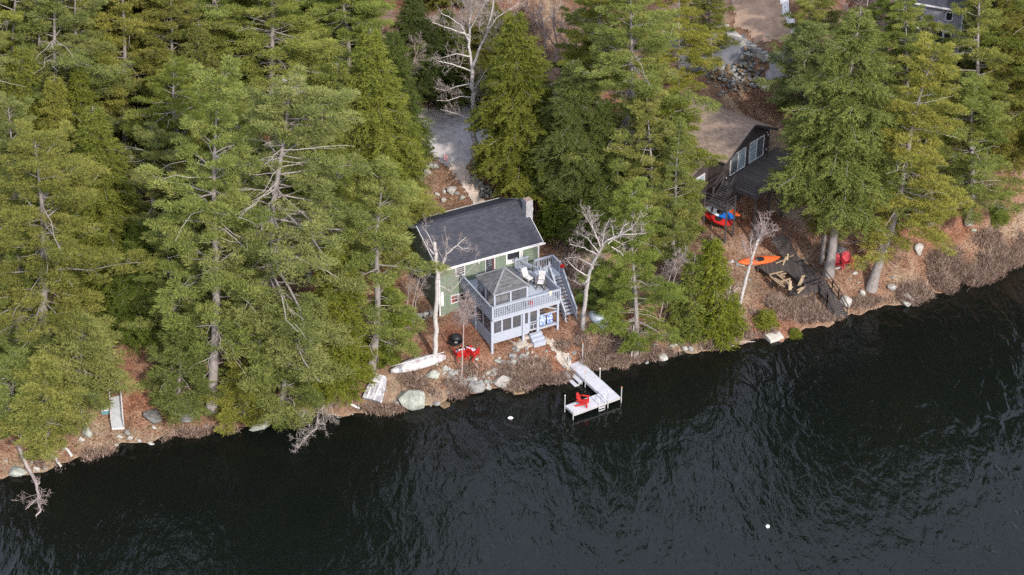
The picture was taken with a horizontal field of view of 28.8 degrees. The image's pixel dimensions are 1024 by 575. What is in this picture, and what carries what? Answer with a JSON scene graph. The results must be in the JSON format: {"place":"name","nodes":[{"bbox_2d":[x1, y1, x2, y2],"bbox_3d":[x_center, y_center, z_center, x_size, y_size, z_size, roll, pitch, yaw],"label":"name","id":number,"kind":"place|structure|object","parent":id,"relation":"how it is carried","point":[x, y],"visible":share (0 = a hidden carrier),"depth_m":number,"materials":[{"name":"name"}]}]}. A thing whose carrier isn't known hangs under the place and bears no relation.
{"place":"outdoors","nodes":[
{"label":"outdoors","id":0,"kind":"place"},
{"bbox_2d":[416,80,560,166],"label":"driveway","id":1,"kind":"structure","parent":0,"point":[454,141],"depth_m":162.11,"materials":[{"name":"grey gravel"}]},
{"bbox_2d":[0,263,1023,574],"bbox_3d":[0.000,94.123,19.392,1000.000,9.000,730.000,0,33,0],"label":"lake water","id":2,"kind":"structure","parent":0,"point":[886,439],"depth_m":135.89,"materials":[{"name":"black liquid"}]},
{"bbox_2d":[0,0,1023,478],"bbox_3d":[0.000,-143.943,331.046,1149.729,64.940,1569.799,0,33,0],"label":"ground","id":3,"kind":"structure","parent":0,"point":[744,210],"depth_m":154.30,"materials":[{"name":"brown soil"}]},
{"bbox_2d":[0,46,54,225],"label":"hemlock tree","id":4,"kind":"object","parent":3,"relation":"on","point":[26,78],"visible":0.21,"depth_m":141.50,"materials":[{"name":"green plant"}]},
{"bbox_2d":[0,345,58,439],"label":"pine tree","id":5,"kind":"object","parent":3,"relation":"on","point":[12,361],"visible":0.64,"depth_m":134.79,"materials":[{"name":"green plant"}]},
{"bbox_2d":[0,91,58,295],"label":"pine tree","id":6,"kind":"object","parent":3,"relation":"on","point":[6,116],"visible":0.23,"depth_m":137.17,"materials":[{"name":"green plant"}]},
{"bbox_2d":[0,0,61,78],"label":"pine tree","id":7,"kind":"object","parent":3,"relation":"on","point":[15,15],"visible":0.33,"depth_m":143.65,"materials":[{"name":"green plant"}]},
{"bbox_2d":[0,229,71,383],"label":"pine tree","id":8,"kind":"object","parent":3,"relation":"on","point":[9,337],"visible":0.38,"depth_m":136.22,"materials":[{"name":"green plant"}]},
{"bbox_2d":[0,347,89,461],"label":"pine tree","id":9,"kind":"object","parent":3,"relation":"on","point":[39,370],"visible":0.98,"depth_m":134.70,"materials":[{"name":"green plant"}]},
{"bbox_2d":[22,75,81,262],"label":"hemlock tree","id":10,"kind":"object","parent":3,"relation":"on","point":[51,110],"visible":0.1,"depth_m":141.40,"materials":[{"name":"green plant"}]},
{"bbox_2d":[1,0,111,122],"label":"pine tree","id":11,"kind":"object","parent":3,"relation":"on","point":[18,37],"visible":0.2,"depth_m":143.67,"materials":[{"name":"green plant"}]},
{"bbox_2d":[2,0,136,155],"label":"pine tree","id":12,"kind":"object","parent":3,"relation":"on","point":[73,60],"visible":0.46,"depth_m":143.06,"materials":[{"name":"green plant"}]},
{"bbox_2d":[2,0,145,134],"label":"pine tree","id":13,"kind":"object","parent":3,"relation":"on","point":[105,38],"visible":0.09,"depth_m":147.25,"materials":[{"name":"green plant"}]},
{"bbox_2d":[0,117,160,352],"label":"pine tree","id":14,"kind":"object","parent":3,"relation":"on","point":[74,255],"visible":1,"depth_m":132.58,"materials":[{"name":"green plant"}]},
{"bbox_2d":[19,306,145,424],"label":"pine tree","id":15,"kind":"object","parent":3,"relation":"on","point":[84,352],"visible":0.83,"depth_m":135.82,"materials":[{"name":"green plant"}]},
{"bbox_2d":[61,65,108,148],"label":"hemlock tree","id":16,"kind":"object","parent":3,"relation":"on","point":[76,106],"visible":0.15,"depth_m":143.79,"materials":[{"name":"green plant"}]},
{"bbox_2d":[27,0,143,135],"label":"pine tree","id":17,"kind":"object","parent":3,"relation":"on","point":[92,44],"visible":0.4,"depth_m":144.71,"materials":[{"name":"green plant"}]},
{"bbox_2d":[52,103,156,314],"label":"hemlock tree","id":18,"kind":"object","parent":3,"relation":"on","point":[96,143],"visible":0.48,"depth_m":139.63,"materials":[{"name":"green plant"}]},
{"bbox_2d":[66,0,176,171],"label":"pine tree","id":19,"kind":"object","parent":3,"relation":"on","point":[123,30],"visible":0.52,"depth_m":147.82,"materials":[{"name":"green plant"}]},
{"bbox_2d":[108,15,157,169],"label":"hemlock tree","id":20,"kind":"object","parent":3,"relation":"on","point":[138,104],"visible":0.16,"depth_m":152.65,"materials":[{"name":"green plant"}]},
{"bbox_2d":[94,219,180,357],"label":"hemlock tree","id":21,"kind":"object","parent":3,"relation":"on","point":[119,308],"visible":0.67,"depth_m":140.24,"materials":[{"name":"green plant"}]},
{"bbox_2d":[94,121,211,238],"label":"pine tree","id":22,"kind":"object","parent":3,"relation":"on","point":[142,157],"visible":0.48,"depth_m":140.87,"materials":[{"name":"green plant"}]},
{"bbox_2d":[116,0,210,112],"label":"pine tree","id":23,"kind":"object","parent":3,"relation":"on","point":[154,5],"visible":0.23,"depth_m":150.43,"materials":[{"name":"green plant"}]},
{"bbox_2d":[118,54,212,225],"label":"pine tree","id":24,"kind":"object","parent":3,"relation":"on","point":[177,107],"visible":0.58,"depth_m":141.79,"materials":[{"name":"green plant"}]},
{"bbox_2d":[107,225,229,357],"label":"pine tree","id":25,"kind":"object","parent":3,"relation":"on","point":[156,239],"visible":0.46,"depth_m":138.99,"materials":[{"name":"green plant"}]},
{"bbox_2d":[117,0,222,145],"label":"pine tree","id":26,"kind":"object","parent":3,"relation":"on","point":[173,10],"visible":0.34,"depth_m":148.40,"materials":[{"name":"green plant"}]},
{"bbox_2d":[134,322,230,428],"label":"pine tree","id":27,"kind":"object","parent":3,"relation":"on","point":[175,367],"visible":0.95,"depth_m":138.37,"materials":[{"name":"green plant"}]},
{"bbox_2d":[112,0,259,71],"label":"pine tree","id":28,"kind":"object","parent":3,"relation":"on","point":[220,2],"visible":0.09,"depth_m":151.67,"materials":[{"name":"green plant"}]},
{"bbox_2d":[163,123,234,263],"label":"pine tree","id":29,"kind":"object","parent":3,"relation":"on","point":[202,143],"visible":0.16,"depth_m":142.34,"materials":[{"name":"green plant"}]},
{"bbox_2d":[158,21,240,183],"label":"hemlock tree","id":30,"kind":"object","parent":3,"relation":"on","point":[197,31],"visible":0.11,"depth_m":147.50,"materials":[{"name":"green plant"}]},
{"bbox_2d":[134,54,286,414],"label":"pine tree","id":31,"kind":"object","parent":3,"relation":"on","point":[228,97],"visible":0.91,"depth_m":131.98,"materials":[{"name":"green plant"}]},
{"bbox_2d":[162,0,267,97],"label":"pine tree","id":32,"kind":"object","parent":3,"relation":"on","point":[221,13],"visible":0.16,"depth_m":149.84,"materials":[{"name":"green plant"}]},
{"bbox_2d":[204,25,269,166],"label":"hemlock tree","id":33,"kind":"object","parent":3,"relation":"on","point":[222,32],"visible":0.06,"depth_m":150.61,"materials":[{"name":"green plant"}]},
{"bbox_2d":[180,106,297,302],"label":"pine tree","id":34,"kind":"object","parent":3,"relation":"on","point":[242,121],"visible":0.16,"depth_m":141.74,"materials":[{"name":"green plant"}]},
{"bbox_2d":[198,359,281,435],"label":"pine tree","id":35,"kind":"object","parent":3,"relation":"on","point":[232,405],"visible":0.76,"depth_m":139.33,"materials":[{"name":"green plant"}]},
{"bbox_2d":[185,0,354,178],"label":"pine tree","id":36,"kind":"object","parent":3,"relation":"on","point":[299,42],"visible":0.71,"depth_m":149.56,"materials":[{"name":"green plant"}]},
{"bbox_2d":[208,296,356,432],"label":"pine tree","id":37,"kind":"object","parent":3,"relation":"on","point":[286,413],"visible":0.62,"depth_m":137.55,"materials":[{"name":"green plant"}]},
{"bbox_2d":[180,64,415,384],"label":"pine tree","id":38,"kind":"object","parent":3,"relation":"on","point":[292,97],"visible":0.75,"depth_m":133.73,"materials":[{"name":"green plant"}]},
{"bbox_2d":[265,84,356,280],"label":"tree","id":39,"kind":"object","parent":3,"relation":"on","point":[340,189],"visible":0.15,"depth_m":143.68,"materials":[{"name":"green plant"}]},
{"bbox_2d":[280,232,383,409],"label":"hemlock tree","id":40,"kind":"object","parent":3,"relation":"on","point":[347,356],"visible":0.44,"depth_m":139.10,"materials":[{"name":"green plant"}]},
{"bbox_2d":[323,60,383,244],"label":"hemlock tree","id":41,"kind":"object","parent":3,"relation":"on","point":[335,84],"visible":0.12,"depth_m":149.23,"materials":[{"name":"green plant"}]},
{"bbox_2d":[293,0,425,101],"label":"pine tree","id":42,"kind":"object","parent":3,"relation":"on","point":[338,15],"visible":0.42,"depth_m":155.80,"materials":[{"name":"green plant"}]},
{"bbox_2d":[362,374,386,402],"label":"dock section","id":43,"kind":"object","parent":3,"relation":"on","point":[376,393],"visible":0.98,"depth_m":142.44,"materials":[{"name":"white paint"}]},
{"bbox_2d":[336,25,433,218],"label":"hemlock tree","id":44,"kind":"object","parent":3,"relation":"on","point":[378,101],"visible":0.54,"depth_m":149.44,"materials":[{"name":"green plant"}]},
{"bbox_2d":[322,154,451,373],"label":"pine tree","id":45,"kind":"object","parent":3,"relation":"on","point":[398,193],"visible":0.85,"depth_m":137.43,"materials":[{"name":"green plant"}]},
{"bbox_2d":[362,284,418,369],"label":"pine tree","id":46,"kind":"object","parent":3,"relation":"on","point":[389,357],"visible":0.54,"depth_m":142.56,"materials":[{"name":"green plant"}]},
{"bbox_2d":[355,182,448,269],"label":"pine tree","id":47,"kind":"object","parent":3,"relation":"on","point":[413,216],"visible":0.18,"depth_m":149.76,"materials":[{"name":"green plant"}]},
{"bbox_2d":[381,30,438,178],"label":"hemlock tree","id":48,"kind":"object","parent":3,"relation":"on","point":[398,58],"visible":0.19,"depth_m":154.84,"materials":[{"name":"green plant"}]},
{"bbox_2d":[397,390,424,410],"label":"boulder","id":49,"kind":"object","parent":3,"relation":"on","point":[412,400],"visible":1,"depth_m":142.19,"materials":[{"name":"stone"}]},
{"bbox_2d":[390,352,445,373],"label":"canoe","id":50,"kind":"object","parent":3,"relation":"on","point":[419,362],"visible":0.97,"depth_m":143.70,"materials":[{"name":"white plastic"}]},
{"bbox_2d":[388,0,457,96],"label":"hemlock tree","id":51,"kind":"object","parent":3,"relation":"on","point":[411,17],"visible":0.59,"depth_m":159.64,"materials":[{"name":"green plant"}]},
{"bbox_2d":[416,8,479,112],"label":"hemlock tree","id":52,"kind":"object","parent":3,"relation":"on","point":[447,36],"visible":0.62,"depth_m":162.88,"materials":[{"name":"plant"}]},
{"bbox_2d":[422,215,481,353],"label":"birch tree","id":53,"kind":"object","parent":3,"relation":"on","point":[435,315],"visible":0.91,"depth_m":140.84,"materials":[{"name":"white plant"}]},
{"bbox_2d":[449,289,481,374],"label":"sapling","id":54,"kind":"object","parent":3,"relation":"on","point":[462,312],"visible":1,"depth_m":141.60,"materials":[{"name":"grey plant"}]},
{"bbox_2d":[403,197,545,315],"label":"cottage","id":55,"kind":"structure","parent":3,"relation":"on","point":[502,232],"depth_m":148.66,"materials":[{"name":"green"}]},
{"bbox_2d":[425,0,526,170],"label":"birch tree","id":56,"kind":"object","parent":3,"relation":"on","point":[470,11],"visible":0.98,"depth_m":153.54,"materials":[{"name":"white plant"}]},
{"bbox_2d":[454,1,519,100],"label":"hemlock tree","id":57,"kind":"object","parent":3,"relation":"on","point":[483,59],"visible":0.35,"depth_m":162.64,"materials":[{"name":"plant"}]},
{"bbox_2d":[436,347,537,394],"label":"stone wall","id":58,"kind":"structure","parent":3,"relation":"on","point":[449,370],"depth_m":145.04,"materials":[{"name":"grey stone"}]},
{"bbox_2d":[462,294,556,344],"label":"screened porch","id":59,"kind":"object","parent":3,"relation":"on","point":[511,327],"visible":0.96,"depth_m":146.56,"materials":[{"name":"grey paint"}]},
{"bbox_2d":[463,10,568,207],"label":"hemlock tree","id":60,"kind":"object","parent":3,"relation":"on","point":[510,120],"visible":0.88,"depth_m":151.65,"materials":[{"name":"green plant"}]},
{"bbox_2d":[459,255,576,353],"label":"wooden deck","id":61,"kind":"structure","parent":3,"relation":"on","point":[540,297],"depth_m":146.53,"materials":[{"name":"grey paint"}]},
{"bbox_2d":[475,266,528,316],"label":"screened gazebo","id":62,"kind":"object","parent":61,"relation":"on","point":[502,280],"visible":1,"depth_m":144.12,"materials":[{"name":"grey wood"}]},
{"bbox_2d":[33,0,1023,469],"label":"shore brush","id":63,"kind":"object","parent":3,"relation":"on","point":[945,274],"visible":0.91,"depth_m":151.15,"materials":[{"name":"brown plant"}]},
{"bbox_2d":[534,197,571,246],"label":"evergreen shrub","id":64,"kind":"object","parent":3,"relation":"on","point":[550,228],"visible":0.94,"depth_m":153.60,"materials":[{"name":"green plant"}]},
{"bbox_2d":[523,58,622,216],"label":"hemlock tree","id":65,"kind":"object","parent":3,"relation":"on","point":[560,173],"visible":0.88,"depth_m":149.55,"materials":[{"name":"green plant"}]},
{"bbox_2d":[550,0,622,101],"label":"pine tree","id":66,"kind":"object","parent":3,"relation":"on","point":[573,16],"visible":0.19,"depth_m":157.61,"materials":[{"name":"green plant"}]},
{"bbox_2d":[564,342,621,419],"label":"dock","id":67,"kind":"object","parent":3,"relation":"on","point":[598,386],"visible":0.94,"depth_m":143.60,"materials":[{"name":"wood"}]},
{"bbox_2d":[572,270,615,314],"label":"pine tree","id":68,"kind":"object","parent":3,"relation":"on","point":[592,302],"visible":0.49,"depth_m":148.80,"materials":[{"name":"green plant"}]},
{"bbox_2d":[552,98,637,258],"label":"hemlock tree","id":69,"kind":"object","parent":3,"relation":"on","point":[598,197],"visible":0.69,"depth_m":151.15,"materials":[{"name":"green plant"}]},
{"bbox_2d":[556,0,647,102],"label":"pine tree","id":70,"kind":"object","parent":3,"relation":"on","point":[584,56],"visible":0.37,"depth_m":153.64,"materials":[{"name":"green plant"}]},
{"bbox_2d":[554,199,651,329],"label":"birch tree","id":71,"kind":"object","parent":3,"relation":"on","point":[585,299],"visible":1,"depth_m":140.60,"materials":[{"name":"white plant"}]},
{"bbox_2d":[579,176,689,359],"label":"pine tree","id":72,"kind":"object","parent":3,"relation":"on","point":[624,281],"visible":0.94,"depth_m":143.66,"materials":[{"name":"green plant"}]},
{"bbox_2d":[553,0,722,199],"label":"pine tree","id":73,"kind":"object","parent":3,"relation":"on","point":[653,41],"visible":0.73,"depth_m":147.77,"materials":[{"name":"green plant"}]},
{"bbox_2d":[603,90,704,251],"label":"pine tree","id":74,"kind":"object","parent":3,"relation":"on","point":[640,103],"visible":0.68,"depth_m":148.32,"materials":[{"name":"green plant"}]},
{"bbox_2d":[624,184,699,264],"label":"pine tree","id":75,"kind":"object","parent":3,"relation":"on","point":[664,248],"visible":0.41,"depth_m":151.05,"materials":[{"name":"green plant"}]},
{"bbox_2d":[643,118,708,264],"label":"pine tree","id":76,"kind":"object","parent":3,"relation":"on","point":[690,183],"visible":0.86,"depth_m":148.35,"materials":[{"name":"green plant"}]},
{"bbox_2d":[634,89,726,210],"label":"pine tree","id":77,"kind":"object","parent":3,"relation":"on","point":[701,154],"visible":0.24,"depth_m":151.62,"materials":[{"name":"green plant"}]},
{"bbox_2d":[638,0,726,92],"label":"pine tree","id":78,"kind":"object","parent":3,"relation":"on","point":[690,35],"visible":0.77,"depth_m":158.16,"materials":[{"name":"green plant"}]},
{"bbox_2d":[662,251,713,345],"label":"evergreen shrub","id":79,"kind":"object","parent":3,"relation":"on","point":[687,317],"visible":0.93,"depth_m":147.54,"materials":[{"name":"green plant"}]},
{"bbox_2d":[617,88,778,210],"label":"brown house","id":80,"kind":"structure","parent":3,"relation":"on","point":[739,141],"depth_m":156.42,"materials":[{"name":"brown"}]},
{"bbox_2d":[680,0,739,59],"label":"pine tree","id":81,"kind":"object","parent":3,"relation":"on","point":[709,5],"visible":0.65,"depth_m":162.68,"materials":[{"name":"green plant"}]},
{"bbox_2d":[702,186,736,243],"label":"stair landing","id":82,"kind":"object","parent":3,"relation":"on","point":[726,206],"visible":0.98,"depth_m":153.98,"materials":[{"name":"brown wood"}]},
{"bbox_2d":[695,235,751,352],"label":"evergreen shrub","id":83,"kind":"object","parent":3,"relation":"on","point":[716,274],"visible":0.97,"depth_m":147.27,"materials":[{"name":"green plant"}]},
{"bbox_2d":[701,47,761,95],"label":"rock pile","id":84,"kind":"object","parent":3,"relation":"on","point":[721,72],"depth_m":163.78,"materials":[{"name":"grey stone"}]},
{"bbox_2d":[721,60,769,95],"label":"rock pile","id":85,"kind":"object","parent":3,"relation":"on","point":[742,83],"depth_m":163.62,"materials":[{"name":"grey stone"}]},
{"bbox_2d":[721,148,796,245],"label":"brown deck","id":86,"kind":"structure","parent":3,"relation":"on","point":[748,181],"depth_m":156.09,"materials":[{"name":"brown wood"}]},
{"bbox_2d":[739,211,780,303],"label":"birch tree","id":87,"kind":"object","parent":3,"relation":"on","point":[758,236],"visible":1,"depth_m":147.74,"materials":[{"name":"white plant"}]},
{"bbox_2d":[757,254,822,301],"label":"platform","id":88,"kind":"structure","parent":3,"relation":"on","point":[795,267],"depth_m":153.81,"materials":[{"name":"brown wood"}]},
{"bbox_2d":[753,20,852,111],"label":"pine tree","id":89,"kind":"object","parent":3,"relation":"on","point":[808,32],"visible":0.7,"depth_m":158.22,"materials":[{"name":"green plant"}]},
{"bbox_2d":[780,0,850,48],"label":"pine tree","id":90,"kind":"object","parent":3,"relation":"on","point":[813,13],"visible":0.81,"depth_m":160.48,"materials":[{"name":"green plant"}]},
{"bbox_2d":[796,94,856,264],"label":"hemlock tree","id":91,"kind":"object","parent":3,"relation":"on","point":[813,222],"visible":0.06,"depth_m":152.12,"materials":[{"name":"green plant"}]},
{"bbox_2d":[818,270,848,317],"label":"shore stairs","id":92,"kind":"structure","parent":3,"relation":"on","point":[829,295],"depth_m":152.06,"materials":[{"name":"wood"}]},
{"bbox_2d":[758,6,918,278],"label":"hemlock tree","id":93,"kind":"object","parent":3,"relation":"on","point":[849,129],"visible":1,"depth_m":145.33,"materials":[{"name":"green plant"}]},
{"bbox_2d":[859,0,916,115],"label":"pine tree","id":94,"kind":"object","parent":3,"relation":"on","point":[884,5],"visible":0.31,"depth_m":154.46,"materials":[{"name":"green plant"}]},
{"bbox_2d":[876,0,937,129],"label":"pine tree","id":95,"kind":"object","parent":3,"relation":"on","point":[909,13],"visible":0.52,"depth_m":153.35,"materials":[{"name":"green plant"}]},
{"bbox_2d":[839,30,980,292],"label":"pine tree","id":96,"kind":"object","parent":3,"relation":"on","point":[914,158],"visible":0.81,"depth_m":146.82,"materials":[{"name":"green plant"}]},
{"bbox_2d":[890,10,968,101],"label":"pine tree","id":97,"kind":"object","parent":3,"relation":"on","point":[932,23],"visible":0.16,"depth_m":154.23,"materials":[{"name":"green plant"}]},
{"bbox_2d":[901,0,973,63],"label":"grey house","id":98,"kind":"structure","parent":3,"relation":"on","point":[940,10],"depth_m":160.27,"materials":[{"name":"grey"}]},
{"bbox_2d":[880,81,1000,225],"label":"pine tree","id":99,"kind":"object","parent":3,"relation":"on","point":[952,167],"visible":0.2,"depth_m":153.02,"materials":[{"name":"green plant"}]},
{"bbox_2d":[920,70,1023,225],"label":"pine tree","id":100,"kind":"object","parent":3,"relation":"on","point":[991,111],"visible":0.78,"depth_m":152.89,"materials":[{"name":"green plant"}]},
{"bbox_2d":[925,0,1023,184],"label":"pine tree","id":101,"kind":"object","parent":3,"relation":"on","point":[992,54],"visible":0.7,"depth_m":151.64,"materials":[{"name":"green plant"}]},
{"bbox_2d":[959,0,1020,75],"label":"hemlock tree","id":102,"kind":"object","parent":3,"relation":"on","point":[974,10],"visible":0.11,"depth_m":157.81,"materials":[{"name":"green plant"}]},
{"bbox_2d":[963,0,1023,175],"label":"hemlock tree","id":103,"kind":"object","parent":3,"relation":"on","point":[1012,150],"visible":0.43,"depth_m":153.46,"materials":[{"name":"green plant"}]},
{"bbox_2d":[966,0,1023,182],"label":"pine tree","id":104,"kind":"object","parent":3,"relation":"on","point":[1012,43],"visible":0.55,"depth_m":151.90,"materials":[{"name":"green plant"}]},
{"bbox_2d":[671,27,755,77],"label":"gravel yard","id":105,"kind":"structure","parent":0,"point":[731,55],"depth_m":165.40,"materials":[{"name":"grey gravel"}]},
{"bbox_2d":[731,0,791,43],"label":"lawn","id":106,"kind":"structure","parent":0,"point":[758,19],"depth_m":167.46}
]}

